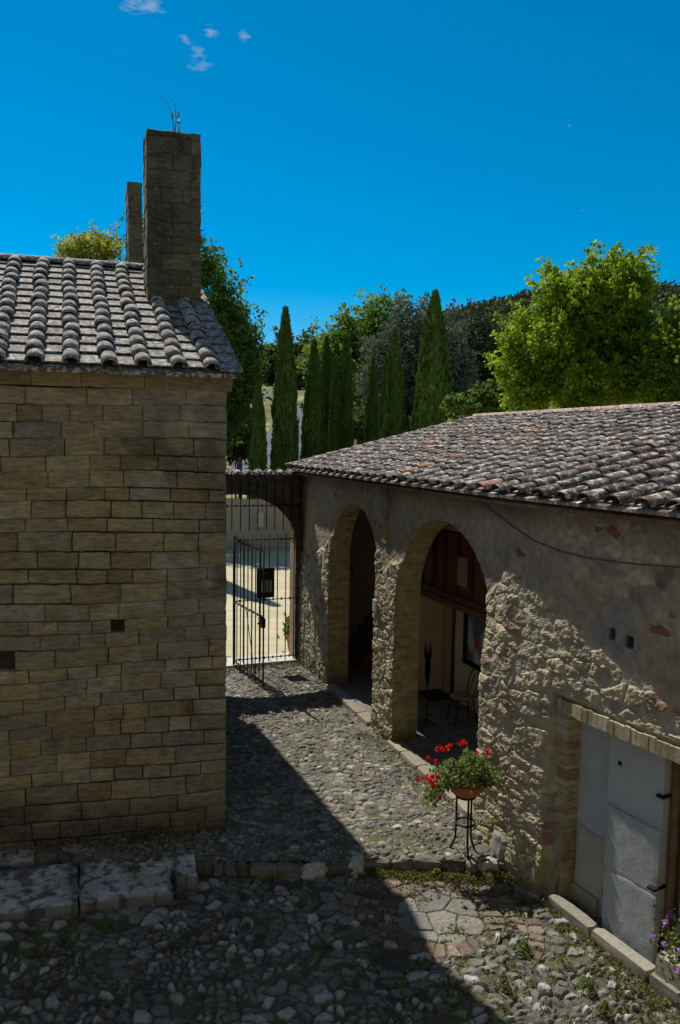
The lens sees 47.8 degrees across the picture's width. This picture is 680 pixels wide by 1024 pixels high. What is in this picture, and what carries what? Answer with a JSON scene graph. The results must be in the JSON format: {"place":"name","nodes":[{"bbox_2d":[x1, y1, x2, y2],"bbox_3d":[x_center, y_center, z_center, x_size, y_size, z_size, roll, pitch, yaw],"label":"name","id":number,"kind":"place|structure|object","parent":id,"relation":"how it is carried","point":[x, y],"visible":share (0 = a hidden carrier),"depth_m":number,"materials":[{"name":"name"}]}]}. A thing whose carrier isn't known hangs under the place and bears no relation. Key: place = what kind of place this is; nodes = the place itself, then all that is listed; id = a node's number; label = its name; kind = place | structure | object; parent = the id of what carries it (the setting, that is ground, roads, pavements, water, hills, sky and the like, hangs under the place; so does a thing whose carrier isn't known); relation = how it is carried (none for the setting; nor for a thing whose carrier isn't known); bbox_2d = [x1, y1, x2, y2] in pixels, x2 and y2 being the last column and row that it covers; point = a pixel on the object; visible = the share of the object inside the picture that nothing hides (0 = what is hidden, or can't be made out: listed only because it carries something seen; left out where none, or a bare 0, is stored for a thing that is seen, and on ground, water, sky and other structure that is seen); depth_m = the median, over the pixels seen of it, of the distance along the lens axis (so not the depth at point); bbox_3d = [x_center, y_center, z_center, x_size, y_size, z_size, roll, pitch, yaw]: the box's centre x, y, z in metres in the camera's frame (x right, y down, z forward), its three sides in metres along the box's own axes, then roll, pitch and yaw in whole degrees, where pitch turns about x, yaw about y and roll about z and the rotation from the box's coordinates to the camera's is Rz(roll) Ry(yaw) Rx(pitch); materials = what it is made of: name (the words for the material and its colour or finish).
{"place":"outdoors","nodes":[
{"label":"outdoors","id":0,"kind":"place"},
{"bbox_2d":[9,656,503,863],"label":"terrace","id":1,"kind":"structure","parent":0,"point":[311,776],"depth_m":10.55,"materials":[{"name":"stone"}]},
{"bbox_2d":[0,128,242,850],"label":"house","id":2,"kind":"structure","parent":1,"relation":"on","point":[116,381],"depth_m":9.11,"materials":[{"name":"stone"},{"name":"roof tile"}]},
{"bbox_2d":[158,94,180,131],"bbox_3d":[-2.402,-5.535,10.704,0.401,0.553,0.102,1,5,0],"label":"weed","id":3,"kind":"object","parent":2,"relation":"on","point":[178,122],"visible":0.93,"depth_m":10.70,"materials":[{"name":"green plant"}]},
{"bbox_2d":[226,652,298,667],"bbox_3d":[-2.420,3.297,16.695,2.985,0.095,0.650,-1,5,-20],"label":"threshold","id":4,"kind":"object","parent":1,"relation":"on","point":[229,663],"visible":0.33,"depth_m":16.83,"materials":[{"name":"stone"}]},
{"bbox_2d":[225,468,302,658],"bbox_3d":[-2.523,1.283,16.450,3.720,4.447,0.580,-1,5,-20],"label":"gateway","id":5,"kind":"object","parent":1,"relation":"on","point":[296,531],"visible":0.33,"depth_m":16.61,"materials":[{"name":"brown stone"}]},
{"bbox_2d":[233,536,265,686],"bbox_3d":[-1.895,1.956,15.579,0.125,2.780,1.704,-2,6,-28],"label":"gate leaf","id":6,"kind":"object","parent":5,"relation":"attached to","point":[261,623],"visible":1,"depth_m":15.50,"materials":[{"name":"metal"}]},
{"bbox_2d":[226,470,300,530],"bbox_3d":[-2.267,-0.240,16.101,3.014,1.290,0.032,-1,5,-20],"label":"gate grille","id":7,"kind":"object","parent":5,"relation":"attached to","point":[266,505],"visible":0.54,"depth_m":16.34,"materials":[{"name":"metal"}]},
{"bbox_2d":[234,534,302,663],"bbox_3d":[-1.470,1.863,16.636,1.676,2.770,0.034,-1,5,-20],"label":"gate leaf","id":8,"kind":"object","parent":5,"relation":"attached to","point":[277,598],"visible":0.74,"depth_m":16.59,"materials":[{"name":"metal"}]},
{"bbox_2d":[256,568,274,597],"bbox_3d":[-1.609,1.533,16.603,0.390,0.650,0.036,-1,5,-20],"label":"notice board","id":9,"kind":"object","parent":8,"relation":"attached to","point":[272,571],"visible":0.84,"depth_m":16.59,"materials":[{"name":"black"}]},
{"bbox_2d":[450,795,475,859],"bbox_3d":[1.471,3.680,9.062,0.306,0.736,0.323,1,5,0],"label":"plant stand","id":10,"kind":"object","parent":1,"relation":"on","point":[470,806],"visible":0.79,"depth_m":9.11,"materials":[{"name":"metal"}]},
{"bbox_2d":[415,739,504,815],"bbox_3d":[1.392,3.102,9.046,1.066,0.854,0.699,1,5,0],"label":"geranium pot","id":11,"kind":"object","parent":10,"relation":"on","point":[462,778],"visible":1,"depth_m":8.93,"materials":[{"name":"ceramic"}]},
{"bbox_2d":[472,829,482,840],"bbox_3d":[1.772,4.033,9.512,0.276,0.248,0.338,4,6,31],"label":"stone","id":12,"kind":"object","parent":1,"relation":"on","point":[476,834],"visible":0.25,"depth_m":9.41,"materials":[{"name":"stone"}]},
{"bbox_2d":[490,830,507,859],"bbox_3d":[2.030,4.008,9.153,0.460,0.456,0.430,1,5,0],"label":"boulder","id":13,"kind":"object","parent":1,"relation":"on","point":[498,844],"visible":0.34,"depth_m":9.03,"materials":[{"name":"stone"}]},
{"bbox_2d":[226,550,289,656],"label":"gravel yard","id":14,"kind":"structure","parent":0,"point":[272,606],"depth_m":22.63,"materials":[{"name":"beige gravel"}]},
{"bbox_2d":[238,457,241,498],"bbox_3d":[-4.615,-0.474,35.504,0.203,4.100,0.203,-1,6,-22],"label":"wooden post","id":15,"kind":"object","parent":14,"relation":"on","point":[240,463],"visible":0.21,"depth_m":35.29,"materials":[{"name":"brown wood"}]},
{"bbox_2d":[226,498,290,550],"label":"boundary wall","id":16,"kind":"structure","parent":14,"relation":"on","point":[263,532],"depth_m":34.21,"materials":[{"name":"beige paint"}]},
{"bbox_2d":[258,512,263,526],"bbox_3d":[-3.528,0.343,34.123,0.260,0.640,0.045,1,5,0],"label":"wall sign","id":17,"kind":"object","parent":16,"relation":"attached to","point":[260,519],"visible":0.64,"depth_m":34.10,"materials":[{"name":"beige"}]},
{"bbox_2d":[278,612,288,649],"bbox_3d":[-1.135,2.775,17.914,0.661,0.876,0.515,1,5,0],"label":"potted plant","id":18,"kind":"object","parent":14,"relation":"on","point":[287,628],"visible":0.26,"depth_m":17.88,"materials":[{"name":"green plant"}]},
{"bbox_2d":[439,378,527,421],"bbox_3d":[4.542,-0.556,24.008,3.048,7.182,1.605,1,5,0],"label":"young tree","id":19,"kind":"object","parent":14,"relation":"on","point":[482,397],"visible":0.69,"depth_m":23.51,"materials":[{"name":"green plant"}]},
{"bbox_2d":[228,392,302,473],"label":"road","id":20,"kind":"structure","parent":0,"point":[269,433],"depth_m":90.88,"materials":[{"name":"grey asphalt"}]},
{"bbox_2d":[259,342,363,343],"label":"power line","id":21,"kind":"object","parent":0,"point":[318,343],"visible":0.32,"depth_m":61.04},
{"bbox_2d":[0,869,679,1023],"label":"courtyard","id":22,"kind":"structure","parent":0,"point":[233,965],"depth_m":7.39,"materials":[{"name":"stone"}]},
{"bbox_2d":[0,862,78,923],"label":"stone slab","id":23,"kind":"structure","parent":22,"relation":"on","point":[34,893],"depth_m":8.23,"materials":[{"name":"stone"}]},
{"bbox_2d":[79,858,172,915],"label":"stone slab","id":24,"kind":"structure","parent":22,"relation":"on","point":[107,885],"depth_m":8.37,"materials":[{"name":"stone"}]},
{"bbox_2d":[175,850,197,893],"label":"stone slab","id":25,"kind":"structure","parent":22,"relation":"on","point":[186,875],"depth_m":8.60,"materials":[{"name":"grey stone"}]},
{"bbox_2d":[0,846,506,880],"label":"step edge","id":26,"kind":"object","parent":22,"relation":"on","point":[287,869],"visible":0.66,"depth_m":8.89,"materials":[{"name":"stone"}]},
{"bbox_2d":[0,661,679,1023],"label":"weeds","id":27,"kind":"object","parent":22,"relation":"on","point":[451,875],"visible":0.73,"depth_m":7.65,"materials":[{"name":"green plant"}]},
{"bbox_2d":[429,867,443,875],"bbox_3d":[1.116,4.138,8.845,0.150,0.140,0.143,-2,6,-33],"label":"weed","id":28,"kind":"object","parent":22,"relation":"on","point":[435,870],"visible":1,"depth_m":8.81,"materials":[{"name":"green plant"}]},
{"bbox_2d":[496,970,508,990],"bbox_3d":[1.502,4.298,7.087,0.110,0.147,0.157,3,6,23],"label":"weed","id":29,"kind":"object","parent":22,"relation":"on","point":[503,976],"visible":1,"depth_m":7.07,"materials":[{"name":"green plant"}]},
{"bbox_2d":[515,939,534,956],"bbox_3d":[1.806,4.266,7.531,0.184,0.143,0.204,6,7,43],"label":"weed","id":30,"kind":"object","parent":22,"relation":"on","point":[523,943],"visible":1,"depth_m":7.51,"materials":[{"name":"green plant"}]},
{"bbox_2d":[551,954,573,968],"bbox_3d":[2.132,4.288,7.328,0.194,0.136,0.193,-4,7,-41],"label":"weed","id":31,"kind":"object","parent":22,"relation":"on","point":[561,957],"visible":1,"depth_m":7.32,"materials":[{"name":"green plant"}]},
{"bbox_2d":[576,976,598,996],"bbox_3d":[2.260,4.319,7.031,0.195,0.155,0.192,1,5,0],"label":"weed","id":32,"kind":"object","parent":22,"relation":"on","point":[591,984],"visible":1,"depth_m":7.01,"materials":[{"name":"green plant"}]},
{"bbox_2d":[596,998,611,1016],"bbox_3d":[2.324,4.342,6.736,0.136,0.149,0.140,-2,6,-26],"label":"weed","id":33,"kind":"object","parent":22,"relation":"on","point":[605,1003],"visible":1,"depth_m":6.73,"materials":[{"name":"green plant"}]},
{"bbox_2d":[548,894,679,1009],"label":"kerb","id":34,"kind":"structure","parent":22,"relation":"on","point":[628,956],"depth_m":7.49,"materials":[{"name":"stone"}]},
{"bbox_2d":[637,899,679,990],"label":"flower trough","id":35,"kind":"object","parent":34,"relation":"on","point":[667,966],"visible":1,"depth_m":7.00,"materials":[{"name":"stone"}]},
{"bbox_2d":[602,866,660,964],"bbox_3d":[2.888,4.030,7.659,0.075,0.756,0.653,-2,6,-28],"label":"metal door","id":36,"kind":"structure","parent":22,"relation":"on","point":[628,920],"depth_m":7.60,"materials":[{"name":"grey metal"}]},
{"bbox_2d":[604,802,664,897],"bbox_3d":[2.901,3.329,7.599,0.075,0.667,0.663,-2,6,-28],"label":"metal door panel","id":37,"kind":"structure","parent":36,"relation":"on","point":[634,850],"depth_m":7.54,"materials":[{"name":"grey metal"}]},
{"bbox_2d":[0,0,679,345],"label":"sky","id":38,"kind":"structure","parent":0,"point":[452,147],"materials":[{"name":"blue"}]},
{"bbox_2d":[418,688,450,699],"bbox_3d":[1.795,3.477,14.695,0.450,0.018,0.600,-1,5,-20],"label":"door mat","id":39,"kind":"object","parent":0,"point":[435,694],"depth_m":14.62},
{"bbox_2d":[225,299,666,863],"bbox_3d":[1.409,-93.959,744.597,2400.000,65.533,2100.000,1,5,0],"label":"ground","id":40,"kind":"structure","parent":0,"point":[267,402],"depth_m":125.63,"materials":[{"name":"green plant"}]},
{"bbox_2d":[50,219,125,261],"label":"yellow green tree","id":41,"kind":"object","parent":40,"relation":"on","point":[104,248],"visible":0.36,"depth_m":43.37,"materials":[{"name":"green plant"}]},
{"bbox_2d":[116,201,274,457],"bbox_3d":[-7.045,-7.560,39.614,8.447,17.671,6.270,-1,6,-24],"label":"broadleaf tree","id":42,"kind":"object","parent":40,"relation":"on","point":[240,333],"visible":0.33,"depth_m":38.65,"materials":[{"name":"green plant"}]},
{"bbox_2d":[224,416,249,497],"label":"bush","id":43,"kind":"object","parent":40,"relation":"on","point":[240,451],"visible":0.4,"depth_m":45.20,"materials":[{"name":"green plant"}]},
{"bbox_2d":[256,343,293,385],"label":"bush","id":44,"kind":"object","parent":40,"relation":"on","point":[270,380],"visible":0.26,"depth_m":165.50,"materials":[{"name":"green plant"}]},
{"bbox_2d":[268,305,299,473],"bbox_3d":[-2.872,-4.689,39.738,1.703,11.808,1.706,1,5,0],"label":"cypress","id":45,"kind":"object","parent":40,"relation":"on","point":[284,441],"visible":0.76,"depth_m":39.18,"materials":[{"name":"green plant"}]},
{"bbox_2d":[272,325,320,358],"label":"bush","id":46,"kind":"object","parent":40,"relation":"on","point":[298,347],"visible":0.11,"depth_m":184.59,"materials":[{"name":"green plant"}]},
{"bbox_2d":[294,357,307,389],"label":"bush","id":47,"kind":"object","parent":40,"relation":"on","point":[300,381],"visible":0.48,"depth_m":146.36,"materials":[{"name":"green plant"}]},
{"bbox_2d":[299,338,326,458],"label":"cypress","id":48,"kind":"object","parent":40,"relation":"on","point":[313,437],"visible":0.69,"depth_m":41.28,"materials":[{"name":"green plant"}]},
{"bbox_2d":[321,335,331,452],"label":"cypress","id":49,"kind":"object","parent":40,"relation":"on","point":[326,366],"visible":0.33,"depth_m":45.19,"materials":[{"name":"green plant"}]},
{"bbox_2d":[298,382,356,412],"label":"bush","id":50,"kind":"object","parent":40,"relation":"on","point":[301,405],"visible":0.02,"depth_m":60.33,"materials":[{"name":"green plant"}]},
{"bbox_2d":[327,356,340,451],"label":"cypress","id":51,"kind":"object","parent":40,"relation":"on","point":[333,436],"visible":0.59,"depth_m":43.48,"materials":[{"name":"green plant"}]},
{"bbox_2d":[338,336,354,448],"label":"cypress","id":52,"kind":"object","parent":40,"relation":"on","point":[345,383],"visible":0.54,"depth_m":44.25,"materials":[{"name":"green plant"}]},
{"bbox_2d":[294,284,410,444],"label":"broadleaf tree","id":53,"kind":"object","parent":40,"relation":"on","point":[365,325],"visible":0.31,"depth_m":69.26,"materials":[{"name":"green plant"}]},
{"bbox_2d":[352,397,365,444],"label":"bush","id":54,"kind":"object","parent":40,"relation":"on","point":[358,421],"visible":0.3,"depth_m":56.50,"materials":[{"name":"green plant"}]},
{"bbox_2d":[363,355,379,442],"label":"cypress","id":55,"kind":"object","parent":40,"relation":"on","point":[371,425],"visible":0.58,"depth_m":45.34,"materials":[{"name":"green plant"}]},
{"bbox_2d":[377,355,387,439],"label":"cypress","id":56,"kind":"object","parent":40,"relation":"on","point":[383,389],"visible":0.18,"depth_m":42.46,"materials":[{"name":"green plant"}]},
{"bbox_2d":[380,326,407,438],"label":"cypress","id":57,"kind":"object","parent":40,"relation":"on","point":[393,420],"visible":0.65,"depth_m":41.20,"materials":[{"name":"green plant"}]},
{"bbox_2d":[404,400,413,431],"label":"bush","id":58,"kind":"object","parent":40,"relation":"on","point":[407,408],"visible":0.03,"depth_m":52.25,"materials":[{"name":"green plant"}]},
{"bbox_2d":[351,288,482,414],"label":"evergreen oak","id":59,"kind":"object","parent":40,"relation":"on","point":[408,324],"visible":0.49,"depth_m":54.05,"materials":[{"name":"green plant"}]},
{"bbox_2d":[408,288,452,430],"bbox_3d":[4.280,-4.168,35.823,2.231,12.274,2.400,1,5,0],"label":"cypress","id":60,"kind":"object","parent":40,"relation":"on","point":[433,383],"visible":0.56,"depth_m":35.01,"materials":[{"name":"green plant"}]},
{"bbox_2d":[259,280,679,373],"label":"forest","id":61,"kind":"object","parent":40,"relation":"on","point":[665,292],"visible":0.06,"depth_m":265.88,"materials":[{"name":"green plant"}]},
{"bbox_2d":[445,297,511,419],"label":"evergreen oak","id":62,"kind":"object","parent":40,"relation":"on","point":[484,342],"visible":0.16,"depth_m":57.40,"materials":[{"name":"green plant"}]},
{"bbox_2d":[284,401,679,952],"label":"arcade building","id":63,"kind":"structure","parent":40,"relation":"on","point":[577,704],"depth_m":8.99,"materials":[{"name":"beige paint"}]},
{"bbox_2d":[322,550,324,568],"bbox_3d":[-0.315,0.941,15.296,0.038,0.360,0.120,-1,5,-20],"label":"paper notice","id":64,"kind":"object","parent":63,"relation":"attached to","point":[323,556],"visible":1,"depth_m":15.28,"materials":[{"name":"white paper"}]},
{"bbox_2d":[372,599,377,611],"bbox_3d":[0.580,1.552,12.762,0.040,0.190,0.130,-1,5,-20],"label":"number plate","id":65,"kind":"object","parent":63,"relation":"attached to","point":[374,605],"visible":1,"depth_m":12.72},
{"bbox_2d":[382,522,387,543],"bbox_3d":[0.743,0.339,12.536,0.050,0.340,0.160,-1,5,-20],"label":"ceramic plaque","id":66,"kind":"object","parent":63,"relation":"attached to","point":[385,532],"visible":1,"depth_m":12.51,"materials":[{"name":"yellow ceramic"}]},
{"bbox_2d":[380,490,390,518],"bbox_3d":[0.745,-0.121,12.515,0.056,0.460,0.360,-1,5,-20],"label":"medallion","id":67,"kind":"object","parent":63,"relation":"attached to","point":[385,504],"visible":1,"depth_m":12.46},
{"bbox_2d":[324,683,473,816],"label":"kerb","id":68,"kind":"structure","parent":63,"relation":"on","point":[412,759],"depth_m":11.99,"materials":[{"name":"cut stone blocks"}]},
{"bbox_2d":[419,642,437,729],"bbox_3d":[1.521,2.911,12.967,0.313,1.477,0.359,1,5,0],"label":"torch stand","id":69,"kind":"object","parent":63,"relation":"on","point":[427,655],"visible":1,"depth_m":12.92,"materials":[{"name":"metal"}]},
{"bbox_2d":[450,609,455,692],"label":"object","id":70,"kind":"structure","parent":63,"relation":"in","point":[454,610],"depth_m":14.74,"materials":[{"name":"brown wood"}]},
{"bbox_2d":[420,529,487,621],"bbox_3d":[1.947,0.939,11.413,0.130,1.160,3.883,-1,5,-20],"label":"wooden screen","id":71,"kind":"object","parent":63,"relation":"attached to","point":[447,548],"visible":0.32,"depth_m":11.91,"materials":[{"name":"brown wood"}]},
{"bbox_2d":[457,556,467,587],"bbox_3d":[1.846,0.903,11.577,0.010,0.440,0.300,-1,5,-20],"label":"paper notice","id":72,"kind":"object","parent":71,"relation":"attached to","point":[462,572],"visible":1,"depth_m":11.56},
{"bbox_2d":[446,668,480,725],"bbox_3d":[2.149,3.168,13.265,0.516,0.914,0.409,-1,5,-19],"label":"bistro chair","id":73,"kind":"object","parent":63,"relation":"on","point":[466,696],"visible":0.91,"depth_m":13.23,"materials":[{"name":"metal"}]},
{"bbox_2d":[462,613,486,670],"bbox_3d":[2.482,2.126,13.458,0.080,1.350,1.150,-1,5,-20],"label":"poster case","id":74,"kind":"object","parent":63,"relation":"attached to","point":[473,634],"visible":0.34,"depth_m":13.75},
{"bbox_2d":[481,503,679,567],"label":"wall cable","id":75,"kind":"object","parent":63,"relation":"attached to","point":[581,555],"depth_m":8.03,"materials":[{"name":"black rubber"}]},
{"bbox_2d":[575,824,604,892],"bbox_3d":[2.707,3.704,8.227,0.102,0.572,0.409,-2,6,-26],"label":"metal door panel","id":76,"kind":"structure","parent":63,"relation":"on","point":[589,866],"depth_m":8.21,"materials":[{"name":"grey metal"}]},
{"bbox_2d":[483,240,666,411],"bbox_3d":[6.351,-1.831,20.396,5.166,10.646,3.477,1,5,0],"label":"maple tree","id":77,"kind":"object","parent":40,"relation":"on","point":[557,335],"visible":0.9,"depth_m":19.47,"materials":[{"name":"green plant"}]},
{"bbox_2d":[632,294,679,403],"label":"maple tree","id":78,"kind":"object","parent":40,"relation":"on","point":[659,366],"visible":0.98,"depth_m":18.43,"materials":[{"name":"green plant"}]},
{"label":"road","id":79,"kind":"structure","parent":0,"visible":0},
{"bbox_2d":[246,378,267,498],"bbox_3d":[-4.023,-2.455,37.417,1.172,8.034,1.247,1,5,0],"label":"cypress","id":80,"kind":"object","parent":79,"relation":"on","point":[257,444],"visible":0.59,"depth_m":37.02,"materials":[{"name":"green plant"}]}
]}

